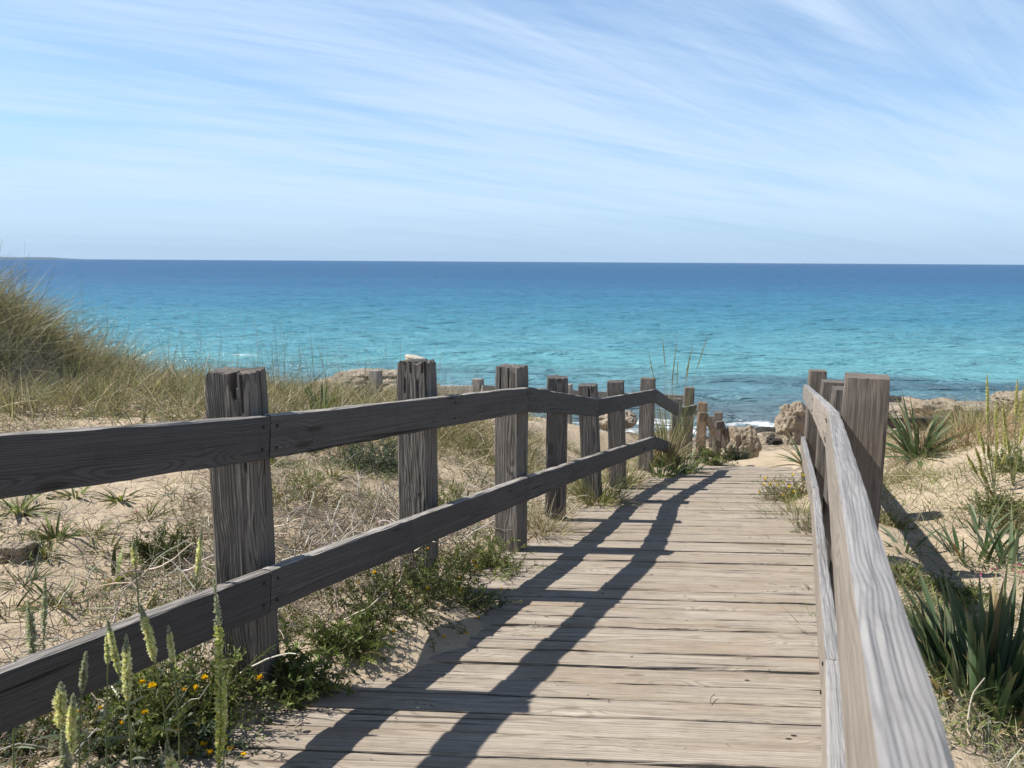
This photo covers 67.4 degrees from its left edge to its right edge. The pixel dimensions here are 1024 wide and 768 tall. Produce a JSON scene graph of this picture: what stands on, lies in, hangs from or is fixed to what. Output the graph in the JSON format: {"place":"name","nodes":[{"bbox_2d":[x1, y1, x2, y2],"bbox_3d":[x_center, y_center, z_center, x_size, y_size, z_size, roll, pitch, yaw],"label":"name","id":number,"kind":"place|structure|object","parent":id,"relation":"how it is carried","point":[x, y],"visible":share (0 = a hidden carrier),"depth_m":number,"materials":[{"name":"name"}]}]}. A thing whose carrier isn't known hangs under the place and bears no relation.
{"place":"outdoors","nodes":[
{"label":"outdoors","id":0,"kind":"place"},
{"bbox_2d":[0,257,95,259],"bbox_3d":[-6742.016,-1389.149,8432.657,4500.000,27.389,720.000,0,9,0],"label":"headland","id":1,"kind":"structure","parent":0,"point":[37,258],"depth_m":8179.15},
{"bbox_2d":[33,681,81,761],"bbox_3d":[-0.996,0.913,1.708,0.098,0.555,0.113,-8,12,-42],"label":"white mignonette","id":2,"kind":"object","parent":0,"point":[59,700],"visible":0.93,"depth_m":1.67,"materials":[{"name":"green plant"}]},
{"bbox_2d":[67,651,110,767],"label":"white mignonette","id":3,"kind":"object","parent":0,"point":[83,675],"visible":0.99,"depth_m":1.81,"materials":[{"name":"green plant"}]},
{"bbox_2d":[101,630,122,767],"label":"white mignonette","id":4,"kind":"object","parent":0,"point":[107,657],"visible":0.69,"depth_m":1.87,"materials":[{"name":"green plant"}]},
{"bbox_2d":[0,259,1023,436],"bbox_3d":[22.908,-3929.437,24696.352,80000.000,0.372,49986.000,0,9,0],"label":"sea","id":5,"kind":"structure","parent":0,"point":[774,332],"depth_m":55.81,"materials":[{"name":"teal liquid"}]},
{"bbox_2d":[0,310,1023,767],"bbox_3d":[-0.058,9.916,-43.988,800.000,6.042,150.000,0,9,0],"label":"sand ground","id":6,"kind":"structure","parent":0,"point":[414,650],"depth_m":4.40,"materials":[{"name":"sand"}]},
{"bbox_2d":[0,658,35,767],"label":"white mignonette","id":7,"kind":"object","parent":6,"relation":"on","point":[15,756],"visible":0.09,"depth_m":1.79,"materials":[{"name":"green plant"}]},
{"bbox_2d":[0,540,40,562],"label":"sand clod","id":8,"kind":"object","parent":6,"relation":"on","point":[22,548],"visible":0.95,"depth_m":3.72,"materials":[{"name":"beige stone"}]},
{"bbox_2d":[0,581,52,622],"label":"green sprig","id":9,"kind":"object","parent":6,"relation":"on","point":[20,601],"visible":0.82,"depth_m":3.28,"materials":[{"name":"plant"}]},
{"bbox_2d":[24,601,38,653],"bbox_3d":[-1.494,0.885,2.398,0.106,0.410,0.099,-1,9,-9],"label":"white mignonette","id":10,"kind":"object","parent":6,"relation":"on","point":[31,638],"visible":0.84,"depth_m":2.40,"materials":[{"name":"green plant"}]},
{"bbox_2d":[0,493,64,518],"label":"leaf rosette","id":11,"kind":"object","parent":6,"relation":"on","point":[24,504],"visible":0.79,"depth_m":4.36,"materials":[{"name":"plant"}]},
{"bbox_2d":[0,547,75,594],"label":"green sprig","id":12,"kind":"object","parent":6,"relation":"on","point":[35,576],"visible":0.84,"depth_m":3.53,"materials":[{"name":"plant"}]},
{"bbox_2d":[22,538,65,567],"bbox_3d":[-2.305,0.826,3.807,0.216,0.111,0.305,0,9,0],"label":"leaf rosette","id":13,"kind":"object","parent":6,"relation":"on","point":[44,549],"visible":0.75,"depth_m":3.78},
{"bbox_2d":[2,578,95,618],"bbox_3d":[-1.948,0.918,3.231,0.372,0.166,0.384,-3,10,-22],"label":"leaf rosette","id":14,"kind":"object","parent":6,"relation":"on","point":[50,604],"visible":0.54,"depth_m":3.28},
{"bbox_2d":[35,577,62,649],"bbox_3d":[-1.567,0.840,2.547,0.132,0.439,0.086,5,10,26],"label":"white mignonette","id":15,"kind":"object","parent":6,"relation":"on","point":[44,612],"visible":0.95,"depth_m":2.52,"materials":[{"name":"green plant"}]},
{"bbox_2d":[14,509,85,545],"bbox_3d":[-2.372,0.772,3.961,0.485,0.231,0.454,0,9,0],"label":"leaf rosette","id":16,"kind":"object","parent":6,"relation":"on","point":[46,531],"visible":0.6,"depth_m":4.00,"materials":[{"name":"plant"}]},
{"bbox_2d":[0,697,116,767],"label":"flowering shrub","id":17,"kind":"object","parent":6,"relation":"on","point":[19,736],"visible":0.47,"depth_m":2.25,"materials":[{"name":"green plant"}]},
{"bbox_2d":[58,729,74,767],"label":"white mignonette","id":18,"kind":"object","parent":6,"relation":"on","point":[65,761],"visible":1,"depth_m":1.59,"materials":[{"name":"green plant"}]},
{"bbox_2d":[53,486,101,499],"bbox_3d":[-2.673,0.668,4.730,0.354,0.146,0.276,0,9,0],"label":"leaf rosette","id":19,"kind":"object","parent":6,"relation":"on","point":[74,491],"visible":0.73,"depth_m":4.72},
{"bbox_2d":[64,693,93,767],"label":"white mignonette","id":20,"kind":"object","parent":6,"relation":"on","point":[71,726],"visible":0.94,"depth_m":1.63,"materials":[{"name":"green plant"}]},
{"bbox_2d":[68,511,122,543],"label":"green sprig","id":21,"kind":"object","parent":6,"relation":"on","point":[103,526],"visible":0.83,"depth_m":4.09,"materials":[{"name":"plant"}]},
{"bbox_2d":[67,681,140,713],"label":"flowering shrub","id":22,"kind":"object","parent":6,"relation":"on","point":[102,692],"visible":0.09,"depth_m":2.54,"materials":[{"name":"green plant"}]},
{"bbox_2d":[82,522,128,558],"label":"green sprig","id":23,"kind":"object","parent":6,"relation":"on","point":[105,540],"visible":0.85,"depth_m":3.97,"materials":[{"name":"plant"}]},
{"bbox_2d":[78,543,155,583],"bbox_3d":[-1.917,0.898,3.703,0.413,0.189,0.373,-4,10,-23],"label":"leaf rosette","id":24,"kind":"object","parent":6,"relation":"on","point":[119,559],"visible":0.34,"depth_m":3.75,"materials":[{"name":"plant"}]},
{"bbox_2d":[93,485,144,507],"bbox_3d":[-2.399,0.700,4.739,0.336,0.157,0.368,0,9,0],"label":"leaf rosette","id":25,"kind":"object","parent":6,"relation":"on","point":[112,498],"visible":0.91,"depth_m":4.72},
{"bbox_2d":[104,619,144,767],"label":"white mignonette","id":26,"kind":"object","parent":6,"relation":"on","point":[113,651],"visible":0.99,"depth_m":1.83,"materials":[{"name":"green plant"}]},
{"bbox_2d":[120,634,145,767],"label":"white mignonette","id":27,"kind":"object","parent":6,"relation":"on","point":[126,674],"visible":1,"depth_m":1.75,"materials":[{"name":"green plant"}]},
{"bbox_2d":[101,586,167,617],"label":"green sprig","id":28,"kind":"object","parent":6,"relation":"on","point":[147,605],"visible":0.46,"depth_m":3.30,"materials":[{"name":"plant"}]},
{"bbox_2d":[34,677,237,767],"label":"flowering shrub","id":29,"kind":"object","parent":6,"relation":"on","point":[146,742],"visible":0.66,"depth_m":2.27,"materials":[{"name":"green plant"}]},
{"bbox_2d":[129,542,163,679],"bbox_3d":[-1.217,0.789,2.514,0.137,0.593,0.079,0,9,0],"label":"white mignonette","id":30,"kind":"object","parent":6,"relation":"on","point":[134,555],"visible":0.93,"depth_m":2.46,"materials":[{"name":"green plant"}]},
{"bbox_2d":[120,499,179,522],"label":"green sprig","id":31,"kind":"object","parent":6,"relation":"on","point":[151,511],"visible":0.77,"depth_m":4.47,"materials":[{"name":"plant"}]},
{"bbox_2d":[136,604,177,767],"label":"white mignonette","id":32,"kind":"object","parent":6,"relation":"on","point":[149,639],"visible":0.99,"depth_m":1.82,"materials":[{"name":"green plant"}]},
{"bbox_2d":[122,520,203,570],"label":"leafy shrub","id":33,"kind":"object","parent":6,"relation":"on","point":[139,545],"visible":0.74,"depth_m":3.94,"materials":[{"name":"green plant"}]},
{"bbox_2d":[164,740,178,767],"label":"white mignonette","id":34,"kind":"object","parent":6,"relation":"on","point":[170,759],"visible":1,"depth_m":1.60,"materials":[{"name":"green plant"}]},
{"bbox_2d":[153,625,198,767],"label":"white mignonette","id":35,"kind":"object","parent":6,"relation":"on","point":[170,647],"visible":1,"depth_m":1.82,"materials":[{"name":"green plant"}]},
{"bbox_2d":[78,638,280,754],"bbox_3d":[-1.023,0.941,2.482,0.604,0.369,0.564,0,9,0],"label":"flowering shrub","id":36,"kind":"object","parent":6,"relation":"on","point":[209,701],"visible":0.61,"depth_m":2.42,"materials":[{"name":"green plant"}]},
{"bbox_2d":[189,528,203,718],"bbox_3d":[-1.004,0.759,2.394,0.128,0.642,0.074,4,10,24],"label":"white mignonette","id":37,"kind":"object","parent":6,"relation":"on","point":[198,557],"visible":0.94,"depth_m":2.36,"materials":[{"name":"green plant"}]},
{"bbox_2d":[213,578,228,767],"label":"white mignonette","id":38,"kind":"object","parent":6,"relation":"on","point":[220,743],"visible":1,"depth_m":1.82,"materials":[{"name":"green plant"}]},
{"bbox_2d":[183,731,261,767],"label":"flowering shrub","id":39,"kind":"object","parent":6,"relation":"on","point":[207,753],"visible":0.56,"depth_m":2.31,"materials":[{"name":"green plant"}]},
{"bbox_2d":[212,673,243,767],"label":"white mignonette","id":40,"kind":"object","parent":6,"relation":"on","point":[230,733],"visible":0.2,"depth_m":1.88,"materials":[{"name":"green plant"}]},
{"bbox_2d":[0,236,543,478],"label":"dune grass","id":41,"kind":"structure","parent":6,"relation":"on","point":[122,374],"depth_m":8.80,"materials":[{"name":"plant"}]},
{"bbox_2d":[277,603,313,639],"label":"leafy shrub","id":42,"kind":"object","parent":6,"relation":"on","point":[283,620],"visible":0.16,"depth_m":3.19,"materials":[{"name":"green plant"}]},
{"bbox_2d":[234,619,359,709],"bbox_3d":[-0.785,1.005,2.711,0.462,0.252,0.404,6,11,31],"label":"leafy shrub","id":43,"kind":"object","parent":6,"relation":"on","point":[307,689],"visible":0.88,"depth_m":2.67,"materials":[{"name":"green plant"}]},
{"bbox_2d":[272,465,366,517],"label":"leafy shrub","id":44,"kind":"object","parent":6,"relation":"on","point":[309,483],"visible":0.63,"depth_m":5.13,"materials":[{"name":"green plant"}]},
{"bbox_2d":[302,377,353,410],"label":"sea daffodil","id":45,"kind":"object","parent":6,"relation":"on","point":[316,406],"visible":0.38,"depth_m":7.88,"materials":[{"name":"green plant"}]},
{"bbox_2d":[314,376,368,393],"bbox_3d":[-3.526,0.006,15.970,1.264,0.302,1.123,0,9,0],"label":"boulder","id":46,"kind":"object","parent":6,"relation":"on","point":[338,377],"visible":0.26,"depth_m":15.83,"materials":[{"name":"grey stone"}]},
{"bbox_2d":[284,594,406,667],"bbox_3d":[-0.634,0.968,2.981,0.480,0.220,0.444,0,9,0],"label":"leafy shrub","id":47,"kind":"object","parent":6,"relation":"on","point":[340,640],"visible":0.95,"depth_m":2.94,"materials":[{"name":"green plant"}]},
{"bbox_2d":[314,437,397,479],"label":"leafy shrub","id":48,"kind":"object","parent":6,"relation":"on","point":[382,460],"visible":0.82,"depth_m":6.23,"materials":[{"name":"green plant"}]},
{"bbox_2d":[334,368,396,386],"bbox_3d":[-3.121,-0.113,16.979,1.746,0.428,1.349,0,9,0],"label":"boulder","id":49,"kind":"object","parent":6,"relation":"on","point":[357,372],"visible":0.23,"depth_m":16.71,"materials":[{"name":"grey stone"}]},
{"bbox_2d":[290,546,486,653],"bbox_3d":[-0.506,0.887,3.329,0.698,0.383,0.816,8,12,41],"label":"flowering shrub","id":50,"kind":"object","parent":6,"relation":"on","point":[396,596],"visible":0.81,"depth_m":3.29,"materials":[{"name":"green plant"}]},
{"bbox_2d":[438,482,469,505],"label":"leafy shrub","id":51,"kind":"object","parent":6,"relation":"on","point":[452,496],"visible":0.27,"depth_m":5.43,"materials":[{"name":"green plant"}]},
{"bbox_2d":[389,547,522,618],"bbox_3d":[-0.290,0.924,3.581,0.599,0.297,0.544,-8,12,-42],"label":"flowering shrub","id":52,"kind":"object","parent":6,"relation":"on","point":[461,592],"visible":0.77,"depth_m":3.56,"materials":[{"name":"green plant"}]},
{"bbox_2d":[437,390,494,441],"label":"grass tussock","id":53,"kind":"object","parent":6,"relation":"on","point":[487,425],"depth_m":8.53,"materials":[{"name":"plant"}]},
{"bbox_2d":[460,583,507,613],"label":"flowering shrub","id":54,"kind":"object","parent":6,"relation":"on","point":[480,599],"visible":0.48,"depth_m":3.63,"materials":[{"name":"green plant"}]},
{"bbox_2d":[445,418,545,470],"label":"grass tussock","id":55,"kind":"object","parent":6,"relation":"on","point":[537,450],"depth_m":7.78,"materials":[{"name":"plant"}]},
{"bbox_2d":[175,466,820,767],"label":"boardwalk","id":56,"kind":"structure","parent":6,"relation":"on","point":[673,674],"depth_m":2.97,"materials":[{"name":"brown wood"}]},
{"bbox_2d":[0,359,696,734],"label":"wooden railing","id":57,"kind":"object","parent":56,"relation":"attached to","point":[236,439],"visible":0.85,"depth_m":2.61,"materials":[{"name":"wood"}]},
{"bbox_2d":[405,354,424,361],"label":"pebble","id":58,"kind":"object","parent":57,"relation":"on","point":[411,357],"visible":0.96,"depth_m":3.61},
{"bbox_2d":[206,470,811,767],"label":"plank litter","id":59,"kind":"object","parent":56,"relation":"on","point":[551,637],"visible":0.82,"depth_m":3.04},
{"bbox_2d":[800,369,954,767],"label":"wooden railing","id":60,"kind":"object","parent":56,"relation":"attached to","point":[879,707],"visible":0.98,"depth_m":0.95,"materials":[{"name":"grey wood"}]},
{"bbox_2d":[439,522,559,583],"bbox_3d":[-0.109,0.948,4.206,0.677,0.333,0.630,-6,11,-35],"label":"leafy shrub","id":61,"kind":"object","parent":6,"relation":"on","point":[489,559],"visible":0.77,"depth_m":4.22,"materials":[{"name":"green plant"}]},
{"bbox_2d":[0,394,1023,764],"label":"ground leaves","id":62,"kind":"object","parent":6,"relation":"on","point":[940,694],"visible":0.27,"depth_m":3.71,"materials":[{"name":"green plant"}]},
{"bbox_2d":[0,338,1023,767],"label":"dead twigs","id":63,"kind":"object","parent":6,"relation":"on","point":[332,526],"visible":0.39,"depth_m":3.92,"materials":[{"name":"plant"}]},
{"bbox_2d":[369,369,683,423],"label":"rocks","id":64,"kind":"object","parent":6,"relation":"on","point":[480,386],"visible":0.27,"depth_m":11.77,"materials":[{"name":"stone"}]},
{"bbox_2d":[482,486,608,544],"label":"grass tussock","id":65,"kind":"object","parent":6,"relation":"on","point":[541,525],"depth_m":5.16,"materials":[{"name":"plant"}]},
{"bbox_2d":[566,454,658,512],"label":"grass tussock","id":66,"kind":"object","parent":6,"relation":"on","point":[605,499],"depth_m":6.28,"materials":[{"name":"plant"}]},
{"bbox_2d":[599,410,637,430],"bbox_3d":[1.922,0.646,14.576,0.986,0.356,0.780,0,9,0],"label":"boulder","id":67,"kind":"object","parent":6,"relation":"on","point":[631,420],"visible":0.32,"depth_m":14.33,"materials":[{"name":"grey stone"}]},
{"bbox_2d":[578,449,676,487],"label":"grass tussock","id":68,"kind":"object","parent":6,"relation":"on","point":[637,483],"depth_m":7.64,"materials":[{"name":"plant"}]},
{"bbox_2d":[628,453,691,477],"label":"sea daffodil","id":69,"kind":"object","parent":6,"relation":"on","point":[659,472],"visible":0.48,"depth_m":8.61,"materials":[{"name":"green plant"}]},
{"bbox_2d":[625,418,725,468],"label":"dry tussock","id":70,"kind":"object","parent":6,"relation":"on","point":[670,454],"visible":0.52,"depth_m":9.47,"materials":[{"name":"plant"}]},
{"bbox_2d":[628,336,724,458],"bbox_3d":[2.146,0.258,10.337,1.295,1.820,1.303,0,9,0],"label":"marram tussock","id":71,"kind":"object","parent":6,"relation":"on","point":[662,431],"visible":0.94,"depth_m":10.27,"materials":[{"name":"plant"}]},
{"bbox_2d":[631,440,725,474],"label":"sea daffodil","id":72,"kind":"object","parent":6,"relation":"on","point":[692,466],"visible":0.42,"depth_m":9.37,"materials":[{"name":"green plant"}]},
{"bbox_2d":[695,401,726,455],"bbox_3d":[3.574,1.083,13.556,0.397,1.951,3.278,4,10,19],"label":"stair railing","id":73,"kind":"object","parent":6,"relation":"on","point":[715,424],"visible":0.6,"depth_m":13.21,"materials":[{"name":"wood"}]},
{"bbox_2d":[692,443,738,465],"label":"leafy shrub","id":74,"kind":"object","parent":6,"relation":"on","point":[715,458],"visible":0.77,"depth_m":11.50,"materials":[{"name":"green plant"}]},
{"bbox_2d":[713,442,755,460],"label":"leafy shrub","id":75,"kind":"object","parent":6,"relation":"on","point":[742,455],"visible":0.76,"depth_m":12.38,"materials":[{"name":"green plant"}]},
{"bbox_2d":[726,425,761,457],"bbox_3d":[4.093,1.046,13.606,0.616,0.657,0.517,0,9,0],"label":"boulder","id":76,"kind":"object","parent":6,"relation":"on","point":[742,438],"visible":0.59,"depth_m":13.43,"materials":[{"name":"beige stone"}]},
{"bbox_2d":[755,426,774,432],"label":"boulder","id":77,"kind":"object","parent":6,"relation":"on","point":[764,429],"visible":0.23,"depth_m":16.82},
{"bbox_2d":[766,434,782,444],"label":"boulder","id":78,"kind":"object","parent":6,"relation":"on","point":[771,439],"visible":0.24,"depth_m":16.09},
{"bbox_2d":[739,481,810,521],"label":"grass tussock","id":79,"kind":"object","parent":6,"relation":"on","point":[794,506],"depth_m":6.00,"materials":[{"name":"plant"}]},
{"bbox_2d":[747,472,807,504],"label":"flowering shrub","id":80,"kind":"object","parent":6,"relation":"on","point":[776,491],"visible":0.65,"depth_m":6.56,"materials":[{"name":"green plant"}]},
{"bbox_2d":[762,430,801,470],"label":"sea daffodil","id":81,"kind":"object","parent":6,"relation":"on","point":[799,461],"visible":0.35,"depth_m":10.41,"materials":[{"name":"green plant"}]},
{"bbox_2d":[774,401,805,444],"bbox_3d":[5.903,0.842,15.993,0.809,1.036,0.724,0,9,0],"label":"boulder","id":82,"kind":"object","parent":6,"relation":"on","point":[790,419],"visible":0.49,"depth_m":15.74,"materials":[{"name":"beige stone"}]},
{"bbox_2d":[784,505,822,534],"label":"leafy shrub","id":83,"kind":"object","parent":6,"relation":"on","point":[803,529],"visible":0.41,"depth_m":5.33,"materials":[{"name":"green plant"}]},
{"bbox_2d":[888,402,902,417],"bbox_3d":[8.023,0.596,15.977,1.530,0.354,1.136,0,9,0],"label":"boulder","id":84,"kind":"object","parent":6,"relation":"on","point":[895,405],"visible":0.12,"depth_m":15.69,"materials":[{"name":"grey stone"}]},
{"bbox_2d":[879,508,925,530],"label":"leafy shrub","id":85,"kind":"object","parent":6,"relation":"on","point":[882,516],"visible":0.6,"depth_m":5.22,"materials":[{"name":"green plant"}]},
{"bbox_2d":[879,524,949,560],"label":"sea daffodil","id":86,"kind":"object","parent":6,"relation":"on","point":[905,538],"visible":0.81,"depth_m":4.69,"materials":[{"name":"green plant"}]},
{"bbox_2d":[887,415,944,436],"bbox_3d":[5.134,0.997,10.591,1.707,1.202,0.198,-1,9,-7],"label":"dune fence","id":87,"kind":"object","parent":6,"relation":"on","point":[892,425],"visible":0.08,"depth_m":10.48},
{"bbox_2d":[809,553,1023,734],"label":"sea daffodil","id":88,"kind":"object","parent":6,"relation":"on","point":[990,649],"visible":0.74,"depth_m":2.86,"materials":[{"name":"green plant"}]},
{"bbox_2d":[886,552,948,599],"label":"leafy shrub","id":89,"kind":"object","parent":6,"relation":"on","point":[909,569],"visible":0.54,"depth_m":3.90,"materials":[{"name":"green plant"}]},
{"bbox_2d":[901,397,962,423],"bbox_3d":[7.937,0.496,14.497,1.041,0.452,0.880,0,9,0],"label":"boulder","id":90,"kind":"object","parent":6,"relation":"on","point":[917,403],"visible":0.46,"depth_m":14.25,"materials":[{"name":"beige stone"}]},
{"bbox_2d":[885,390,985,468],"bbox_3d":[4.661,0.582,8.668,1.534,0.965,1.727,0,9,0],"label":"sea daffodil","id":91,"kind":"object","parent":6,"relation":"on","point":[907,432],"visible":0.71,"depth_m":8.69,"materials":[{"name":"green plant"}]},
{"bbox_2d":[884,394,1023,461],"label":"grass tussock","id":92,"kind":"object","parent":6,"relation":"on","point":[983,431],"depth_m":8.79,"materials":[{"name":"plant"}]},
{"bbox_2d":[922,567,999,610],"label":"leafy shrub","id":93,"kind":"object","parent":6,"relation":"on","point":[954,588],"visible":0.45,"depth_m":3.92,"materials":[{"name":"green plant"}]},
{"bbox_2d":[900,374,1023,434],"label":"grass tussock","id":94,"kind":"object","parent":6,"relation":"on","point":[977,411],"depth_m":10.26,"materials":[{"name":"plant"}]},
{"bbox_2d":[908,506,1023,564],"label":"sea daffodil","id":95,"kind":"object","parent":6,"relation":"on","point":[987,543],"visible":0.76,"depth_m":4.60,"materials":[{"name":"green plant"}]},
{"bbox_2d":[939,494,1022,532],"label":"sea daffodil","id":96,"kind":"object","parent":6,"relation":"on","point":[972,510],"visible":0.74,"depth_m":5.13,"materials":[{"name":"green plant"}]},
{"bbox_2d":[956,401,1009,418],"bbox_3d":[10.015,0.569,16.481,1.733,0.303,1.174,0,9,0],"label":"boulder","id":97,"kind":"object","parent":6,"relation":"on","point":[976,403],"visible":0.14,"depth_m":16.35,"materials":[{"name":"grey stone"}]},
{"bbox_2d":[966,447,1005,496],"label":"seed spike plant","id":98,"kind":"object","parent":6,"relation":"on","point":[982,473],"visible":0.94,"depth_m":5.67,"materials":[{"name":"green plant"}]},
{"bbox_2d":[951,485,1023,516],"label":"leafy shrub","id":99,"kind":"object","parent":6,"relation":"on","point":[989,501],"visible":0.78,"depth_m":5.44,"materials":[{"name":"green plant"}]},
{"bbox_2d":[976,374,1001,490],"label":"seed spike plant","id":100,"kind":"object","parent":6,"relation":"on","point":[982,442],"visible":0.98,"depth_m":5.79,"materials":[{"name":"green plant"}]},
{"bbox_2d":[955,504,1023,571],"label":"sea daffodil","id":101,"kind":"object","parent":6,"relation":"on","point":[1013,552],"visible":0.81,"depth_m":4.50,"materials":[{"name":"green plant"}]},
{"bbox_2d":[971,438,1023,476],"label":"leafy shrub","id":102,"kind":"object","parent":6,"relation":"on","point":[1019,464],"visible":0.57,"depth_m":6.30,"materials":[{"name":"green plant"}]},
{"bbox_2d":[976,502,1023,534],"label":"leafy shrub","id":103,"kind":"object","parent":6,"relation":"on","point":[1020,517],"visible":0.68,"depth_m":5.21,"materials":[{"name":"green plant"}]},
{"bbox_2d":[989,390,1023,411],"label":"boulder","id":104,"kind":"object","parent":6,"relation":"on","point":[997,394],"visible":0.49,"depth_m":15.33,"materials":[{"name":"beige stone"}]},
{"bbox_2d":[1000,378,1023,485],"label":"seed spike plant","id":105,"kind":"object","parent":6,"relation":"on","point":[1006,443],"visible":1,"depth_m":5.74,"materials":[{"name":"green plant"}]},
{"bbox_2d":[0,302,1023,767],"bbox_3d":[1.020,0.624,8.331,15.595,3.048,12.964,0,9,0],"label":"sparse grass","id":106,"kind":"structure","parent":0,"point":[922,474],"depth_m":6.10,"materials":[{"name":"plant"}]},
{"bbox_2d":[0,0,1023,264],"label":"sky","id":107,"kind":"structure","parent":0,"point":[657,131],"materials":[{"name":"blue"}]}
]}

